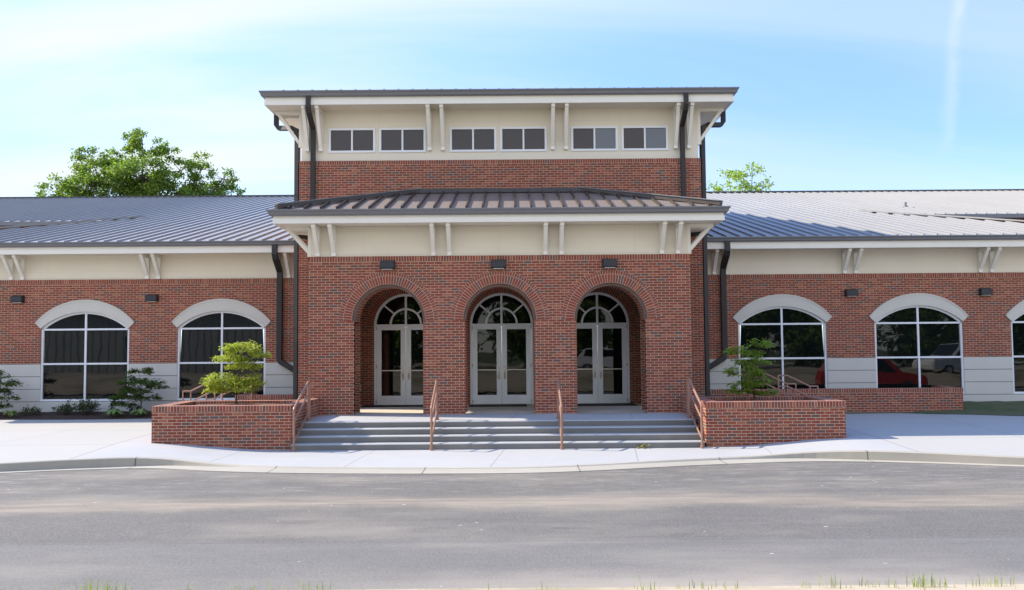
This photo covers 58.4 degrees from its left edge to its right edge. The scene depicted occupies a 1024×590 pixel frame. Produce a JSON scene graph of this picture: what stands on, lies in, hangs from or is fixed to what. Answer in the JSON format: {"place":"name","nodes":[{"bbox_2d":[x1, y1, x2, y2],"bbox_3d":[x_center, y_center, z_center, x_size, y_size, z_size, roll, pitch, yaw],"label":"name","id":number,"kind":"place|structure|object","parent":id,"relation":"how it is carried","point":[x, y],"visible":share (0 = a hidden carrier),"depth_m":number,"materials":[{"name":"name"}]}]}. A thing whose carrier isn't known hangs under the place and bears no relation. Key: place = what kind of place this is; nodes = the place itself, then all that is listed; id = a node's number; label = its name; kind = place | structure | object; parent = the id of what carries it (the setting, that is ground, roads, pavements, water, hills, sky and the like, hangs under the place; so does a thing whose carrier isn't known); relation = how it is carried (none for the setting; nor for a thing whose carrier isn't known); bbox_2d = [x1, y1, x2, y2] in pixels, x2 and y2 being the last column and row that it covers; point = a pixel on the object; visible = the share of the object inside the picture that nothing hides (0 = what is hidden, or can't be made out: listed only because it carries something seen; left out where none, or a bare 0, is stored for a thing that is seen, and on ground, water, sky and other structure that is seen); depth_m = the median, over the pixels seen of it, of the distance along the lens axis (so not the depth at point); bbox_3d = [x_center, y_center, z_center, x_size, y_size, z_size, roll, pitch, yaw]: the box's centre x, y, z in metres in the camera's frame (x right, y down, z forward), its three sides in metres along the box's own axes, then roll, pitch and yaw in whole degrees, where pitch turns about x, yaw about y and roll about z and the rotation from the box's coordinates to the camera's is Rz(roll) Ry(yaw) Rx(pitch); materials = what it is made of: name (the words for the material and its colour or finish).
{"place":"outdoors","nodes":[
{"label":"outdoors","id":0,"kind":"place"},
{"bbox_2d":[0,462,1023,589],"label":"road","id":1,"kind":"structure","parent":0,"point":[787,524],"depth_m":12.26,"materials":[{"name":"grey asphalt"}]},
{"bbox_2d":[0,450,1023,473],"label":"curb","id":2,"kind":"structure","parent":1,"relation":"on","point":[881,456],"depth_m":18.64,"materials":[{"name":"concrete"}]},
{"bbox_2d":[0,413,1023,466],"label":"sidewalk","id":3,"kind":"structure","parent":0,"point":[56,439],"depth_m":20.47,"materials":[{"name":"concrete"}]},
{"bbox_2d":[0,411,151,418],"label":"planting bed","id":4,"kind":"object","parent":3,"relation":"on","point":[74,415],"visible":0.32,"depth_m":28.01,"materials":[{"name":"brown soil"}]},
{"bbox_2d":[2,410,18,416],"bbox_3d":[-15.248,3.610,27.849,0.494,0.218,0.408,1,-3,-21],"label":"hosta","id":5,"kind":"object","parent":4,"relation":"on","point":[10,413],"visible":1,"depth_m":27.81,"materials":[{"name":"green plant"}]},
{"bbox_2d":[0,368,23,408],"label":"japanese maple","id":6,"kind":"object","parent":4,"relation":"on","point":[9,383],"visible":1,"depth_m":28.00,"materials":[{"name":"green plant"}]},
{"bbox_2d":[17,404,40,414],"bbox_3d":[-14.822,3.540,28.188,0.785,0.368,0.466,2,-4,-40],"label":"shrub","id":7,"kind":"object","parent":4,"relation":"on","point":[32,410],"visible":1,"depth_m":28.19,"materials":[{"name":"green plant"}]},
{"bbox_2d":[51,399,75,414],"bbox_3d":[-13.823,3.460,28.264,0.817,0.507,0.710,0,-3,0],"label":"shrub","id":8,"kind":"object","parent":4,"relation":"on","point":[65,408],"visible":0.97,"depth_m":28.24,"materials":[{"name":"green plant"}]},
{"bbox_2d":[72,394,104,414],"bbox_3d":[-13.129,3.380,28.229,0.926,0.638,0.922,0,-3,0],"label":"shrub","id":9,"kind":"object","parent":4,"relation":"on","point":[83,407],"visible":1,"depth_m":28.14,"materials":[{"name":"green plant"}]},
{"bbox_2d":[108,400,118,409],"bbox_3d":[-12.275,3.445,28.173,0.320,0.494,0.361,0,-3,0],"label":"sprig","id":10,"kind":"object","parent":4,"relation":"on","point":[112,404],"visible":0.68,"depth_m":28.17,"materials":[{"name":"green plant"}]},
{"bbox_2d":[106,409,124,415],"bbox_3d":[-12.027,3.559,27.686,0.705,0.219,0.768,0,-3,0],"label":"hosta","id":11,"kind":"object","parent":4,"relation":"on","point":[113,412],"visible":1,"depth_m":27.56,"materials":[{"name":"green plant"}]},
{"bbox_2d":[126,401,143,413],"bbox_3d":[-11.676,3.469,28.354,0.575,0.477,0.418,-1,-3,12],"label":"shrub","id":12,"kind":"object","parent":4,"relation":"on","point":[136,407],"visible":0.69,"depth_m":28.30,"materials":[{"name":"green plant"}]},
{"bbox_2d":[103,367,169,415],"bbox_3d":[-11.475,2.959,28.042,1.951,1.532,1.020,0,-3,0],"label":"japanese maple","id":13,"kind":"object","parent":4,"relation":"on","point":[138,392],"visible":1,"depth_m":27.94,"materials":[{"name":"green plant"}]},
{"bbox_2d":[130,409,148,415],"bbox_3d":[-11.304,3.565,27.772,0.628,0.215,0.690,0,-3,0],"label":"hosta","id":14,"kind":"object","parent":4,"relation":"on","point":[138,412],"visible":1,"depth_m":27.65,"materials":[{"name":"green plant"}]},
{"bbox_2d":[182,379,222,400],"bbox_3d":[-8.252,2.943,24.427,1.092,1.386,0.042,0,-3,0],"label":"side handrail","id":15,"kind":"object","parent":3,"relation":"on","point":[183,391],"visible":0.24,"depth_m":24.43,"materials":[{"name":"orange metal"}]},
{"bbox_2d":[206,377,251,399],"bbox_3d":[-8.026,3.028,25.974,1.322,1.386,0.042,0,-3,0],"label":"side handrail","id":16,"kind":"object","parent":3,"relation":"on","point":[215,398],"visible":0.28,"depth_m":25.97,"materials":[{"name":"orange metal"}]},
{"bbox_2d":[151,398,319,449],"bbox_3d":[-6.694,3.283,22.623,3.236,1.280,3.054,0,-3,0],"label":"brick planter","id":17,"kind":"object","parent":3,"relation":"on","point":[256,424],"visible":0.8,"depth_m":21.12,"materials":[{"name":"red brick"}]},
{"bbox_2d":[201,339,272,403],"bbox_3d":[-6.707,1.903,22.253,1.758,1.657,1.193,0,-3,-15],"label":"japanese maple","id":18,"kind":"object","parent":17,"relation":"in","point":[236,382],"visible":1,"depth_m":22.21,"materials":[{"name":"green plant"}]},
{"bbox_2d":[235,393,292,399],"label":"brick wall","id":19,"kind":"structure","parent":3,"relation":"on","point":[247,396],"depth_m":27.47,"materials":[{"name":"red brick"}]},
{"bbox_2d":[290,403,704,450],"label":"entrance steps","id":20,"kind":"structure","parent":3,"relation":"on","point":[398,428],"depth_m":21.65,"materials":[{"name":"concrete"}]},
{"bbox_2d":[292,381,310,451],"bbox_3d":[-4.973,2.861,21.695,0.087,1.598,1.687,0,-3,0],"label":"handrail","id":21,"kind":"object","parent":20,"relation":"on","point":[308,399],"visible":0.91,"depth_m":21.81,"materials":[{"name":"orange metal"}]},
{"bbox_2d":[361,405,422,406],"bbox_3d":[-3.404,3.347,27.657,2.200,0.018,0.700,0,-3,0],"label":"doormat","id":22,"kind":"object","parent":20,"relation":"on","point":[392,406],"visible":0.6,"depth_m":27.37,"materials":[{"name":"beige fabric"}]},
{"bbox_2d":[430,380,438,450],"bbox_3d":[-1.838,2.836,21.695,0.087,1.598,1.687,0,-3,0],"label":"handrail","id":23,"kind":"object","parent":20,"relation":"on","point":[434,406],"visible":0.95,"depth_m":21.47,"materials":[{"name":"orange metal"}]},
{"bbox_2d":[469,404,526,406],"bbox_3d":[-0.419,3.317,27.532,1.730,0.018,0.950,0,-3,0],"label":"doormat","id":24,"kind":"object","parent":20,"relation":"on","point":[496,405],"visible":1,"depth_m":27.34,"materials":[{"name":"black rubber"}]},
{"bbox_2d":[556,379,563,449],"bbox_3d":[1.132,2.813,21.695,0.087,1.598,1.687,0,-3,0],"label":"handrail","id":25,"kind":"object","parent":20,"relation":"on","point":[559,417],"visible":0.89,"depth_m":21.25,"materials":[{"name":"orange metal"}]},
{"bbox_2d":[577,403,636,405],"bbox_3d":[2.711,3.292,27.532,1.970,0.018,0.950,0,-3,0],"label":"doormat","id":26,"kind":"object","parent":20,"relation":"on","point":[605,404],"visible":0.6,"depth_m":27.40,"materials":[{"name":"black rubber"}]},
{"bbox_2d":[687,378,703,448],"bbox_3d":[4.327,2.788,21.695,0.087,1.598,1.687,0,-3,0],"label":"handrail","id":27,"kind":"object","parent":20,"relation":"on","point":[689,395],"visible":0.91,"depth_m":21.64,"materials":[{"name":"orange metal"}]},
{"bbox_2d":[0,86,1023,414],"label":"brick building","id":28,"kind":"structure","parent":3,"relation":"on","point":[550,196],"depth_m":28.22,"materials":[{"name":"red brick"}]},
{"bbox_2d":[10,296,24,302],"bbox_3d":[-15.689,0.132,29.056,0.385,0.237,0.180,0,-3,0],"label":"wall light","id":29,"kind":"object","parent":28,"relation":"attached to","point":[17,299],"visible":1,"depth_m":28.97,"materials":[{"name":"black metal"}]},
{"bbox_2d":[40,312,128,400],"bbox_3d":[-13.545,1.950,29.120,2.800,2.820,0.085,0,-3,0],"label":"arched window","id":30,"kind":"structure","parent":28,"relation":"in","point":[85,352],"depth_m":29.12,"materials":[{"name":"glass"}]},
{"bbox_2d":[145,294,158,301],"bbox_3d":[-11.430,0.098,29.056,0.385,0.237,0.180,0,-3,0],"label":"wall light","id":31,"kind":"object","parent":28,"relation":"attached to","point":[152,298],"visible":1,"depth_m":28.97,"materials":[{"name":"black metal"}]},
{"bbox_2d":[177,311,265,399],"bbox_3d":[-9.215,1.916,29.120,2.800,2.820,0.085,0,-3,0],"label":"arched window","id":32,"kind":"structure","parent":28,"relation":"in","point":[200,341],"depth_m":29.13,"materials":[{"name":"glass"}]},
{"bbox_2d":[329,128,374,152],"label":"clerestory window","id":33,"kind":"structure","parent":28,"relation":"in","point":[341,140],"depth_m":27.47,"materials":[{"name":"grey glass"}]},
{"bbox_2d":[380,260,394,269],"bbox_3d":[-3.306,-0.801,24.282,0.400,0.252,0.200,0,-3,0],"label":"wall light","id":34,"kind":"object","parent":28,"relation":"attached to","point":[387,264],"visible":1,"depth_m":24.18,"materials":[{"name":"black metal"}]},
{"bbox_2d":[374,294,422,404],"bbox_3d":[-3.267,1.675,28.210,1.950,3.425,0.163,0,-3,0],"label":"entrance door","id":35,"kind":"structure","parent":28,"relation":"in","point":[398,323],"depth_m":28.21,"materials":[{"name":"grey paint"}]},
{"bbox_2d":[379,127,425,152],"bbox_3d":[-3.282,-4.639,27.466,1.394,0.744,0.080,0,-3,0],"label":"clerestory window","id":36,"kind":"structure","parent":28,"relation":"in","point":[391,140],"depth_m":27.47,"materials":[{"name":"grey glass"}]},
{"bbox_2d":[450,127,495,151],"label":"clerestory window","id":37,"kind":"structure","parent":28,"relation":"in","point":[462,139],"depth_m":27.47,"materials":[{"name":"grey glass"}]},
{"bbox_2d":[491,259,505,268],"bbox_3d":[-0.356,-0.824,24.282,0.400,0.252,0.200,0,-3,0],"label":"wall light","id":38,"kind":"object","parent":28,"relation":"attached to","point":[498,264],"visible":1,"depth_m":24.18,"materials":[{"name":"black metal"}]},
{"bbox_2d":[470,293,533,403],"bbox_3d":[-0.317,1.652,28.210,1.950,3.425,0.163,0,-3,0],"label":"entrance door","id":39,"kind":"structure","parent":28,"relation":"in","point":[501,368],"depth_m":28.20,"materials":[{"name":"grey paint"}]},
{"bbox_2d":[500,127,546,151],"bbox_3d":[0.343,-4.668,27.466,1.394,0.744,0.080,0,-3,0],"label":"clerestory window","id":40,"kind":"structure","parent":28,"relation":"in","point":[512,139],"depth_m":27.47,"materials":[{"name":"grey glass"}]},
{"bbox_2d":[571,126,617,150],"bbox_3d":[2.468,-4.684,27.466,1.394,0.744,0.080,0,-3,0],"label":"clerestory window","id":41,"kind":"structure","parent":28,"relation":"in","point":[583,138],"depth_m":27.47,"materials":[{"name":"grey glass"}]},
{"bbox_2d":[576,292,629,402],"bbox_3d":[2.633,1.629,28.210,1.950,3.425,0.163,0,-3,0],"label":"entrance door","id":42,"kind":"structure","parent":28,"relation":"in","point":[604,377],"depth_m":28.21,"materials":[{"name":"grey paint"}]},
{"bbox_2d":[602,259,616,267],"bbox_3d":[2.593,-0.847,24.282,0.400,0.252,0.200,0,-3,0],"label":"wall light","id":43,"kind":"object","parent":28,"relation":"attached to","point":[609,263],"visible":1,"depth_m":24.19,"materials":[{"name":"black metal"}]},
{"bbox_2d":[621,126,667,150],"bbox_3d":[3.978,-4.696,27.466,1.394,0.744,0.080,0,-3,0],"label":"clerestory window","id":44,"kind":"structure","parent":28,"relation":"in","point":[634,138],"depth_m":27.47,"materials":[{"name":"grey glass"}]},
{"bbox_2d":[738,307,827,388],"bbox_3d":[8.584,1.776,29.120,2.800,2.820,0.085,0,-3,0],"label":"arched window","id":45,"kind":"structure","parent":28,"relation":"in","point":[798,352],"depth_m":29.13,"materials":[{"name":"glass"}]},
{"bbox_2d":[844,289,857,295],"bbox_3d":[10.770,-0.076,29.056,0.385,0.237,0.180,0,-3,0],"label":"wall light","id":46,"kind":"object","parent":28,"relation":"attached to","point":[850,292],"visible":1,"depth_m":28.97,"materials":[{"name":"black metal"}]},
{"bbox_2d":[874,305,964,393],"bbox_3d":[12.914,1.742,29.120,2.800,2.820,0.085,0,-3,0],"label":"arched window","id":47,"kind":"structure","parent":28,"relation":"in","point":[917,346],"depth_m":29.12,"materials":[{"name":"glass"}]},
{"bbox_2d":[978,288,992,294],"bbox_3d":[15.030,-0.110,29.056,0.385,0.237,0.180,0,-3,0],"label":"wall light","id":48,"kind":"object","parent":28,"relation":"attached to","point":[985,291],"visible":1,"depth_m":28.97,"materials":[{"name":"black metal"}]},
{"bbox_2d":[1011,312,1023,393],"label":"arched window","id":49,"kind":"structure","parent":28,"relation":"in","point":[1017,335],"depth_m":29.11,"materials":[{"name":"glass"}]},
{"bbox_2d":[681,395,845,446],"bbox_3d":[6.085,3.182,22.623,3.236,1.280,3.054,0,-3,0],"label":"brick planter","id":50,"kind":"object","parent":3,"relation":"on","point":[737,420],"visible":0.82,"depth_m":21.12,"materials":[{"name":"red brick"}]},
{"bbox_2d":[721,338,778,399],"bbox_3d":[5.833,1.847,22.453,1.445,1.596,1.041,0,-3,0],"label":"japanese maple","id":51,"kind":"object","parent":50,"relation":"in","point":[753,373],"visible":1,"depth_m":22.35,"materials":[{"name":"green plant"}]},
{"bbox_2d":[750,373,796,395],"bbox_3d":[7.413,2.907,25.974,1.322,1.386,0.042,0,-3,0],"label":"side handrail","id":52,"kind":"object","parent":3,"relation":"on","point":[787,393],"visible":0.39,"depth_m":25.98,"materials":[{"name":"orange metal"}]},
{"bbox_2d":[777,375,818,396],"bbox_3d":[7.637,2.818,24.427,1.092,1.386,0.042,0,-3,0],"label":"side handrail","id":53,"kind":"object","parent":3,"relation":"on","point":[810,386],"visible":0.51,"depth_m":24.43,"materials":[{"name":"orange metal"}]},
{"bbox_2d":[710,386,963,412],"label":"brick wall","id":54,"kind":"structure","parent":3,"relation":"on","point":[938,398],"depth_m":27.47,"materials":[{"name":"red brick"}]},
{"bbox_2d":[0,0,1023,351],"label":"sky","id":55,"kind":"structure","parent":0,"point":[831,94],"materials":[{"name":"blue"}]},
{"bbox_2d":[55,569,1014,589],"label":"grass","id":56,"kind":"structure","parent":0,"point":[702,587],"depth_m":8.73,"materials":[{"name":"green plant"}]},
{"bbox_2d":[329,584,1023,589],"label":"verge","id":57,"kind":"structure","parent":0,"point":[950,587],"depth_m":8.73,"materials":[{"name":"green plant"}]},
{"bbox_2d":[848,401,1023,415],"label":"lawn","id":58,"kind":"structure","parent":0,"point":[1014,408],"depth_m":27.39,"materials":[{"name":"green plant"}]},
{"bbox_3d":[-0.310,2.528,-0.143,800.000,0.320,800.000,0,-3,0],"label":"ground","id":59,"kind":"structure","parent":0,"visible":0},
{"bbox_2d":[33,127,246,196],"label":"broad tree","id":60,"kind":"object","parent":59,"relation":"on","point":[122,180],"visible":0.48,"depth_m":69.72,"materials":[{"name":"green plant"}]},
{"bbox_2d":[706,161,774,190],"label":"sparse tree","id":61,"kind":"object","parent":59,"relation":"on","point":[746,185],"visible":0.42,"depth_m":65.35,"materials":[{"name":"green plant"}]}
]}

